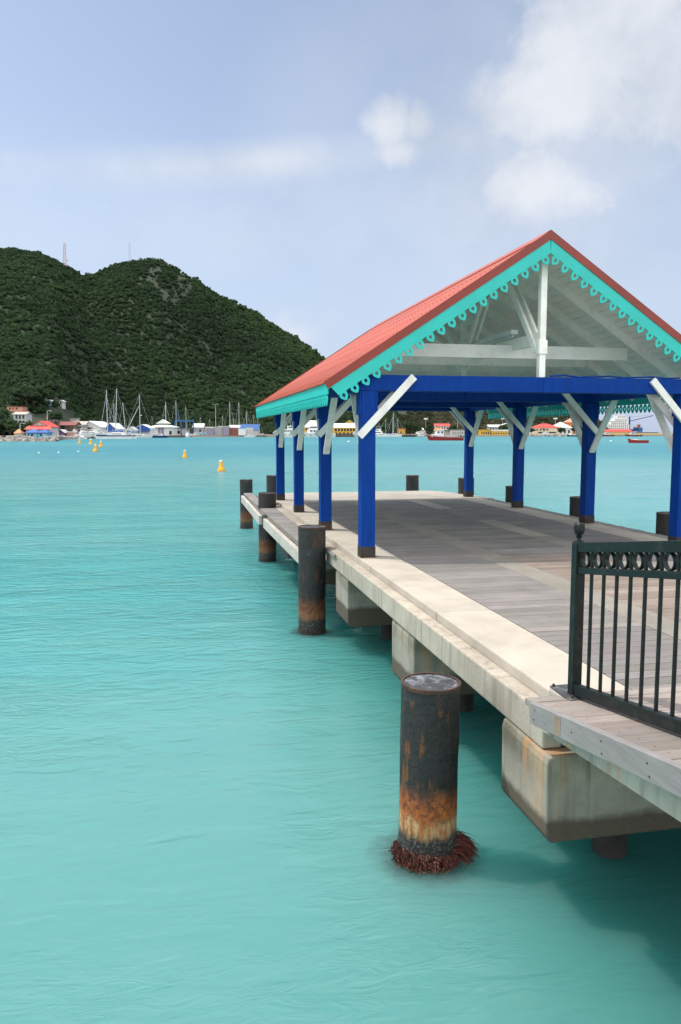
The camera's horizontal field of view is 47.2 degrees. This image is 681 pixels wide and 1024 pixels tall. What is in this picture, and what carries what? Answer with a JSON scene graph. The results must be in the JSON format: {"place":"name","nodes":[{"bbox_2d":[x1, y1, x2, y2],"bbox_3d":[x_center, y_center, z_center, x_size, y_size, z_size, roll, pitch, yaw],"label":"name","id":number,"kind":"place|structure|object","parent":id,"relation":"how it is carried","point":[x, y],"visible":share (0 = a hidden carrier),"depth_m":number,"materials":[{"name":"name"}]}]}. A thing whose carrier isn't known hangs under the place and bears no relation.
{"place":"outdoors","nodes":[
{"label":"outdoors","id":0,"kind":"place"},
{"bbox_2d":[0,247,672,441],"bbox_3d":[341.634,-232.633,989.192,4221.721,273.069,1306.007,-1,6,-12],"label":"hill terrain","id":1,"kind":"structure","parent":0,"point":[67,414],"depth_m":695.35,"materials":[{"name":"green plant"}]},
{"bbox_2d":[0,422,5,431],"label":"tree","id":2,"kind":"object","parent":1,"relation":"on","point":[1,427],"visible":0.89,"depth_m":319.50,"materials":[{"name":"green plant"}]},
{"bbox_2d":[0,417,16,435],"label":"tree","id":3,"kind":"object","parent":1,"relation":"on","point":[5,420],"visible":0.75,"depth_m":319.99,"materials":[{"name":"green plant"}]},
{"bbox_2d":[4,423,25,431],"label":"tree","id":4,"kind":"object","parent":1,"relation":"on","point":[15,426],"visible":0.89,"depth_m":313.87,"materials":[{"name":"green plant"}]},
{"bbox_2d":[6,406,28,411],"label":"hillside house","id":5,"kind":"structure","parent":1,"relation":"on","point":[17,408],"depth_m":396.50,"materials":[{"name":"orange concrete"}]},
{"bbox_2d":[14,429,23,435],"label":"pavilion tent","id":6,"kind":"object","parent":1,"relation":"on","point":[17,433],"visible":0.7,"depth_m":298.89,"materials":[{"name":"fabric"}]},
{"bbox_2d":[12,412,32,422],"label":"villa","id":7,"kind":"object","parent":1,"relation":"on","point":[22,416],"visible":0.71,"depth_m":375.46,"materials":[{"name":"paint"}]},
{"bbox_2d":[9,385,41,404],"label":"tree","id":8,"kind":"object","parent":1,"relation":"on","point":[27,392],"visible":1,"depth_m":402.17,"materials":[{"name":"green plant"}]},
{"bbox_2d":[18,420,33,435],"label":"tree","id":9,"kind":"object","parent":1,"relation":"on","point":[28,423],"visible":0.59,"depth_m":342.55,"materials":[{"name":"green plant"}]},
{"bbox_2d":[24,429,38,437],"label":"cottage","id":10,"kind":"structure","parent":1,"relation":"on","point":[33,432],"depth_m":283.64,"materials":[{"name":"blue"}]},
{"bbox_2d":[20,384,45,405],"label":"tree","id":11,"kind":"object","parent":1,"relation":"on","point":[40,389],"visible":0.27,"depth_m":413.40,"materials":[{"name":"green plant"}]},
{"bbox_2d":[24,421,58,435],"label":"guest house","id":12,"kind":"structure","parent":1,"relation":"on","point":[45,425],"depth_m":332.92,"materials":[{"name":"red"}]},
{"bbox_2d":[38,430,53,437],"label":"cottage","id":13,"kind":"structure","parent":1,"relation":"on","point":[42,433],"depth_m":283.67,"materials":[{"name":"blue"}]},
{"bbox_2d":[42,388,52,399],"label":"tree","id":14,"kind":"object","parent":1,"relation":"on","point":[47,392],"visible":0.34,"depth_m":420.04,"materials":[{"name":"green plant"}]},
{"bbox_2d":[44,382,63,399],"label":"tree","id":15,"kind":"object","parent":1,"relation":"on","point":[53,387],"visible":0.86,"depth_m":432.83,"materials":[{"name":"green plant"}]},
{"bbox_2d":[48,411,62,424],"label":"tree","id":16,"kind":"object","parent":1,"relation":"on","point":[54,415],"visible":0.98,"depth_m":391.29,"materials":[{"name":"green plant"}]},
{"bbox_2d":[58,400,65,408],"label":"hillside house","id":17,"kind":"structure","parent":1,"relation":"on","point":[63,404],"depth_m":444.41,"materials":[{"name":"white paint"}]},
{"bbox_2d":[59,429,66,435],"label":"purple shed","id":18,"kind":"structure","parent":1,"relation":"on","point":[63,432],"depth_m":370.19,"materials":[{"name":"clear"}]},
{"bbox_2d":[63,243,66,264],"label":"radio mast","id":19,"kind":"object","parent":1,"relation":"on","point":[64,253],"visible":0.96,"depth_m":838.09,"materials":[{"name":"silver metal"}]},
{"bbox_2d":[58,422,81,430],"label":"restaurant","id":20,"kind":"structure","parent":1,"relation":"on","point":[69,426],"depth_m":398.01,"materials":[{"name":"red"}]},
{"bbox_2d":[65,431,79,435],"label":"pink shed","id":21,"kind":"structure","parent":1,"relation":"on","point":[70,433],"depth_m":372.12,"materials":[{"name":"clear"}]},
{"bbox_2d":[69,418,79,421],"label":"concrete shed","id":22,"kind":"structure","parent":1,"relation":"on","point":[73,419],"depth_m":444.99,"materials":[{"name":"white concrete"}]},
{"bbox_2d":[74,421,88,430],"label":"store house","id":23,"kind":"structure","parent":1,"relation":"on","point":[84,422],"depth_m":415.08,"materials":[{"name":"stone"}]},
{"bbox_2d":[88,421,106,433],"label":"shed","id":24,"kind":"object","parent":1,"relation":"on","point":[98,425],"visible":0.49,"depth_m":419.77,"materials":[{"name":"white metal"}]},
{"bbox_2d":[128,427,138,431],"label":"yard shed","id":25,"kind":"structure","parent":1,"relation":"on","point":[134,429],"depth_m":456.90,"materials":[{"name":"white metal"}]},
{"bbox_2d":[136,424,155,434],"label":"club","id":26,"kind":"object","parent":1,"relation":"on","point":[146,429],"visible":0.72,"depth_m":467.51,"materials":[{"name":"white"}]},
{"bbox_2d":[152,419,176,435],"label":"boathouse","id":27,"kind":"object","parent":1,"relation":"on","point":[163,427],"visible":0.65,"depth_m":497.42,"materials":[{"name":"white wood"}]},
{"bbox_2d":[177,429,189,434],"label":"work shed","id":28,"kind":"structure","parent":1,"relation":"on","point":[184,431],"depth_m":522.22,"materials":[{"name":"grey concrete"}]},
{"bbox_2d":[229,425,239,428],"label":"workshop","id":29,"kind":"structure","parent":1,"relation":"on","point":[235,426],"depth_m":553.93,"materials":[{"name":"white metal"}]},
{"bbox_2d":[216,435,266,436],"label":"quay","id":30,"kind":"structure","parent":1,"relation":"on","point":[243,435],"depth_m":515.49,"materials":[{"name":"grey concrete"}]},
{"bbox_2d":[174,412,193,434],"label":"travel lift","id":31,"kind":"object","parent":30,"relation":"on","point":[187,423],"visible":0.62,"depth_m":511.01,"materials":[{"name":"blue metal"}]},
{"bbox_2d":[192,424,205,432],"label":"quay hut","id":32,"kind":"object","parent":30,"relation":"on","point":[198,428],"visible":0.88,"depth_m":517.18,"materials":[{"name":"white concrete"}]},
{"bbox_2d":[207,429,213,434],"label":"shipping container","id":33,"kind":"object","parent":30,"relation":"on","point":[210,431],"visible":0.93,"depth_m":514.31,"materials":[{"name":"purple metal"}]},
{"bbox_2d":[214,427,222,434],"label":"shipping container","id":34,"kind":"object","parent":30,"relation":"on","point":[218,430],"visible":0.84,"depth_m":516.25,"materials":[{"name":"grey metal"}]},
{"bbox_2d":[223,427,229,434],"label":"shipping container","id":35,"kind":"object","parent":30,"relation":"on","point":[226,430],"visible":0.99,"depth_m":516.27,"materials":[{"name":"purple metal"}]},
{"bbox_2d":[230,428,237,434],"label":"shipping container","id":36,"kind":"object","parent":30,"relation":"on","point":[233,431],"visible":0.84,"depth_m":518.25,"materials":[{"name":"red metal"}]},
{"bbox_2d":[238,429,245,434],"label":"shipping container","id":37,"kind":"object","parent":30,"relation":"on","point":[241,431],"visible":1,"depth_m":516.27,"materials":[{"name":"white metal"}]},
{"bbox_2d":[246,428,253,434],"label":"shipping container","id":38,"kind":"object","parent":30,"relation":"on","point":[249,431],"visible":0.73,"depth_m":520.24,"materials":[{"name":"grey metal"}]},
{"bbox_2d":[240,424,260,434],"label":"tarp shed","id":39,"kind":"structure","parent":1,"relation":"on","point":[256,429],"depth_m":545.07,"materials":[{"name":"blue fabric"}]},
{"bbox_2d":[304,420,316,432],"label":"harbour office","id":40,"kind":"structure","parent":1,"relation":"on","point":[310,423],"depth_m":598.33,"materials":[{"name":"white concrete"}]},
{"bbox_2d":[333,423,355,433],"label":"terminal","id":41,"kind":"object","parent":1,"relation":"on","point":[343,428],"visible":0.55,"depth_m":596.83,"materials":[{"name":"yellow"}]},
{"bbox_2d":[376,425,385,428],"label":"tree","id":42,"kind":"object","parent":1,"relation":"on","point":[380,427],"visible":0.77,"depth_m":604.20,"materials":[{"name":"green plant"}]},
{"bbox_2d":[384,424,391,433],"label":"tree","id":43,"kind":"object","parent":1,"relation":"on","point":[388,427],"visible":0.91,"depth_m":609.31,"materials":[{"name":"green plant"}]},
{"bbox_2d":[398,429,405,434],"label":"kiosk","id":44,"kind":"object","parent":1,"relation":"on","point":[402,431],"visible":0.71,"depth_m":586.88,"materials":[{"name":"yellow"}]},
{"bbox_2d":[403,422,411,434],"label":"tree","id":45,"kind":"object","parent":1,"relation":"on","point":[407,425],"visible":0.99,"depth_m":593.98,"materials":[{"name":"green plant"}]},
{"bbox_2d":[413,425,421,434],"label":"tree","id":46,"kind":"object","parent":1,"relation":"on","point":[418,428],"visible":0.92,"depth_m":604.64,"materials":[{"name":"green plant"}]},
{"bbox_2d":[424,424,434,434],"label":"tree","id":47,"kind":"object","parent":1,"relation":"on","point":[430,428],"visible":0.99,"depth_m":607.96,"materials":[{"name":"green plant"}]},
{"bbox_2d":[433,424,449,429],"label":"hill villa","id":48,"kind":"object","parent":1,"relation":"on","point":[444,426],"visible":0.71,"depth_m":686.17,"materials":[{"name":"red"}]},
{"bbox_2d":[448,425,457,429],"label":"tree","id":49,"kind":"object","parent":1,"relation":"on","point":[453,427],"visible":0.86,"depth_m":644.84,"materials":[{"name":"green plant"}]},
{"bbox_2d":[449,430,464,434],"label":"warehouse","id":50,"kind":"structure","parent":1,"relation":"on","point":[455,432],"depth_m":636.69,"materials":[{"name":"grey"}]},
{"bbox_2d":[351,409,608,433],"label":"dry hill scrub","id":51,"kind":"object","parent":1,"relation":"on","point":[434,417],"visible":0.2,"depth_m":729.98,"materials":[{"name":"green plant"}]},
{"bbox_2d":[478,430,490,434],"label":"dive shop","id":52,"kind":"structure","parent":1,"relation":"on","point":[483,432],"depth_m":601.87,"materials":[{"name":"yellow"}]},
{"bbox_2d":[486,425,498,429],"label":"modern house","id":53,"kind":"structure","parent":1,"relation":"on","point":[494,427],"depth_m":676.13,"materials":[{"name":"white"}]},
{"bbox_2d":[490,430,508,434],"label":"cafe","id":54,"kind":"structure","parent":1,"relation":"on","point":[499,432],"depth_m":601.87,"materials":[{"name":"yellow"}]},
{"bbox_2d":[498,425,507,429],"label":"tree","id":55,"kind":"object","parent":1,"relation":"on","point":[502,427],"visible":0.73,"depth_m":609.75,"materials":[{"name":"green plant"}]},
{"bbox_2d":[529,424,559,434],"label":"market hall","id":56,"kind":"structure","parent":1,"relation":"on","point":[551,429],"depth_m":636.62,"materials":[{"name":"red"}]},
{"bbox_2d":[557,427,565,433],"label":"tree","id":57,"kind":"object","parent":1,"relation":"on","point":[560,429],"visible":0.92,"depth_m":614.22,"materials":[{"name":"green plant"}]},
{"bbox_2d":[553,422,572,434],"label":"villa","id":58,"kind":"object","parent":1,"relation":"on","point":[566,426],"visible":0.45,"depth_m":646.72,"materials":[{"name":"white"}]},
{"bbox_2d":[563,418,575,432],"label":"tower house","id":59,"kind":"structure","parent":1,"relation":"on","point":[569,422],"depth_m":685.91,"materials":[{"name":"orange"}]},
{"bbox_2d":[604,429,632,432],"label":"cargo shed","id":60,"kind":"structure","parent":1,"relation":"on","point":[617,431],"depth_m":686.43,"materials":[{"name":"red"}]},
{"bbox_2d":[603,433,672,434],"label":"seawall","id":61,"kind":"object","parent":1,"relation":"on","point":[637,433],"visible":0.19,"depth_m":669.37,"materials":[{"name":"beige concrete"}]},
{"bbox_2d":[0,436,680,1023],"bbox_3d":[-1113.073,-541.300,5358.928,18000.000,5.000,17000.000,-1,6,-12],"label":"water","id":62,"kind":"structure","parent":0,"point":[198,778],"depth_m":6.45,"materials":[{"name":"teal liquid"}]},
{"bbox_2d":[74,428,94,436],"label":"motor boat","id":63,"kind":"object","parent":62,"relation":"on","point":[85,433],"visible":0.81,"depth_m":373.17,"materials":[{"name":"white"}]},
{"bbox_2d":[95,390,135,438],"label":"sailboat","id":64,"kind":"object","parent":62,"relation":"on","point":[117,434],"visible":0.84,"depth_m":367.05,"materials":[{"name":"white plastic"}]},
{"bbox_2d":[105,388,127,433],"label":"sailing boat","id":65,"kind":"object","parent":62,"relation":"on","point":[116,408],"visible":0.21,"depth_m":388.35,"materials":[{"name":"white plastic"}]},
{"bbox_2d":[119,403,137,434],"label":"sailing boat","id":66,"kind":"object","parent":62,"relation":"on","point":[124,422],"visible":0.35,"depth_m":441.62,"materials":[{"name":"white plastic"}]},
{"bbox_2d":[125,394,152,437],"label":"sailing boat","id":67,"kind":"object","parent":62,"relation":"on","point":[140,435],"visible":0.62,"depth_m":421.67,"materials":[{"name":"white plastic"}]},
{"bbox_2d":[152,434,167,437],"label":"speedboat","id":68,"kind":"object","parent":62,"relation":"on","point":[158,436],"visible":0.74,"depth_m":444.64,"materials":[{"name":"white"}]},
{"bbox_2d":[168,435,185,436],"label":"jetty","id":69,"kind":"object","parent":62,"relation":"on","point":[176,436],"visible":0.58,"depth_m":475.78,"materials":[{"name":"grey concrete"}]},
{"bbox_2d":[217,460,224,470],"bbox_3d":[-9.322,-3.510,60.802,0.644,1.099,0.644,-3,6,-11],"label":"channel buoy","id":70,"kind":"object","parent":62,"relation":"on","point":[221,468],"visible":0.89,"depth_m":60.65,"materials":[{"name":"yellow plastic"}]},
{"bbox_2d":[239,479,253,528],"bbox_3d":[-2.976,1.238,24.632,0.487,4.536,0.458,-1,6,-12],"label":"mooring pile","id":71,"kind":"object","parent":62,"relation":"in","point":[246,516],"visible":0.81,"depth_m":24.36,"materials":[{"name":"metal"}]},
{"bbox_2d":[258,492,275,561],"bbox_3d":[-1.729,1.844,18.353,0.497,4.605,0.468,-1,6,-12],"label":"mooring pile","id":72,"kind":"object","parent":62,"relation":"in","point":[267,546],"visible":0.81,"depth_m":18.08,"materials":[{"name":"metal"}]},
{"bbox_2d":[266,475,275,491],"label":"mooring pile","id":73,"kind":"object","parent":62,"relation":"in","point":[270,483],"visible":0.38,"depth_m":22.93,"materials":[{"name":"metal"}]},
{"bbox_2d":[284,424,292,436],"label":"ferry","id":74,"kind":"object","parent":62,"relation":"on","point":[288,430],"visible":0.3,"depth_m":505.58,"materials":[{"name":"white metal"}]},
{"bbox_2d":[297,524,325,634],"bbox_3d":[-0.448,2.506,11.841,0.497,4.610,0.468,-1,6,-12],"label":"mooring pile","id":75,"kind":"object","parent":62,"relation":"in","point":[311,579],"visible":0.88,"depth_m":11.55,"materials":[{"name":"metal"}]},
{"bbox_2d":[304,424,335,436],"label":"ferry","id":76,"kind":"object","parent":62,"relation":"on","point":[311,431],"visible":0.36,"depth_m":509.98,"materials":[{"name":"white metal"}]},
{"bbox_2d":[336,434,354,436],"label":"barge","id":77,"kind":"object","parent":62,"relation":"on","point":[344,435],"visible":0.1,"depth_m":525.48},
{"bbox_2d":[376,433,389,436],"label":"motor boat","id":78,"kind":"object","parent":62,"relation":"on","point":[382,435],"visible":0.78,"depth_m":526.00,"materials":[{"name":"white plastic"}]},
{"bbox_2d":[376,429,389,434],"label":"motor yacht","id":79,"kind":"object","parent":62,"relation":"on","point":[378,431],"visible":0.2,"depth_m":535.00,"materials":[{"name":"white"}]},
{"bbox_2d":[386,433,401,436],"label":"motor boat","id":80,"kind":"object","parent":62,"relation":"on","point":[394,435],"visible":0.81,"depth_m":527.98,"materials":[{"name":"white plastic"}]},
{"bbox_2d":[406,475,418,490],"bbox_3d":[2.156,1.251,23.567,0.389,4.726,0.390,-1,6,-12],"label":"mooring pile","id":81,"kind":"object","parent":62,"relation":"in","point":[412,482],"visible":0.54,"depth_m":23.20,"materials":[{"name":"metal"}]},
{"bbox_2d":[389,672,479,876],"bbox_3d":[0.672,3.310,5.630,0.680,4.271,0.538,-1,6,-12],"label":"mooring pile","id":82,"kind":"object","parent":62,"relation":"in","point":[431,838],"visible":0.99,"depth_m":5.35,"materials":[{"name":"metal"}]},
{"bbox_2d":[426,430,463,440],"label":"fishing boat","id":83,"kind":"object","parent":62,"relation":"on","point":[438,435],"visible":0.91,"depth_m":293.26,"materials":[{"name":"red"}]},
{"bbox_2d":[241,491,680,858],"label":"pier","id":84,"kind":"structure","parent":62,"relation":"in","point":[472,594],"depth_m":7.65,"materials":[{"name":"concrete"}]},
{"bbox_2d":[254,230,680,557],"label":"pier pavilion","id":85,"kind":"structure","parent":84,"relation":"on","point":[550,320],"depth_m":11.69,"materials":[{"name":"blue paint"}]},
{"bbox_2d":[525,686,680,821],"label":"boardwalk ramp","id":86,"kind":"structure","parent":84,"relation":"on","point":[641,758],"depth_m":3.87,"materials":[{"name":"wood"}]},
{"bbox_2d":[549,522,680,734],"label":"railing","id":87,"kind":"object","parent":86,"relation":"on","point":[574,689],"visible":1,"depth_m":4.22,"materials":[{"name":"black metal"}]},
{"bbox_2d":[458,478,473,494],"bbox_3d":[3.415,1.451,21.386,0.439,4.771,0.441,-1,6,-12],"label":"mooring pile","id":88,"kind":"object","parent":62,"relation":"in","point":[460,485],"visible":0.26,"depth_m":21.03,"materials":[{"name":"metal"}]},
{"bbox_2d":[505,486,511,502],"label":"mooring pile","id":89,"kind":"object","parent":62,"relation":"in","point":[508,494],"visible":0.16,"depth_m":18.88,"materials":[{"name":"metal"}]},
{"bbox_2d":[569,496,579,516],"bbox_3d":[4.880,2.028,16.104,0.408,4.696,0.410,-1,6,-12],"label":"mooring pile","id":90,"kind":"object","parent":62,"relation":"in","point":[574,508],"visible":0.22,"depth_m":15.75,"materials":[{"name":"metal"}]},
{"bbox_2d":[607,414,657,432],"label":"cargo ship","id":91,"kind":"object","parent":62,"relation":"on","point":[618,421],"visible":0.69,"depth_m":867.49,"materials":[{"name":"white metal"}]},
{"bbox_2d":[625,433,641,435],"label":"launch","id":92,"kind":"object","parent":62,"relation":"on","point":[632,434],"visible":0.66,"depth_m":605.90,"materials":[{"name":"white plastic"}]},
{"bbox_2d":[628,439,648,442],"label":"skiff","id":93,"kind":"object","parent":62,"relation":"on","point":[636,441],"visible":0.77,"depth_m":222.33,"materials":[{"name":"red metal"}]},
{"bbox_2d":[656,511,668,535],"bbox_3d":[5.449,2.340,13.123,0.419,4.680,0.419,-1,6,-12],"label":"mooring pile","id":94,"kind":"object","parent":62,"relation":"in","point":[662,523],"visible":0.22,"depth_m":12.79,"materials":[{"name":"metal"}]},
{"bbox_2d":[0,0,680,432],"label":"sky","id":95,"kind":"structure","parent":0,"point":[326,168],"materials":[{"name":"blue"}]},
{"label":"quay","id":96,"kind":"object","parent":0,"visible":0},
{"bbox_2d":[89,425,103,436],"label":"motor boat","id":97,"kind":"object","parent":96,"relation":"on","point":[94,430],"visible":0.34,"depth_m":380.74,"materials":[{"name":"white plastic"}]},
{"bbox_2d":[106,423,124,434],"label":"blue shed","id":98,"kind":"structure","parent":96,"relation":"on","point":[118,426],"depth_m":429.26,"materials":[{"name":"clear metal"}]}
]}

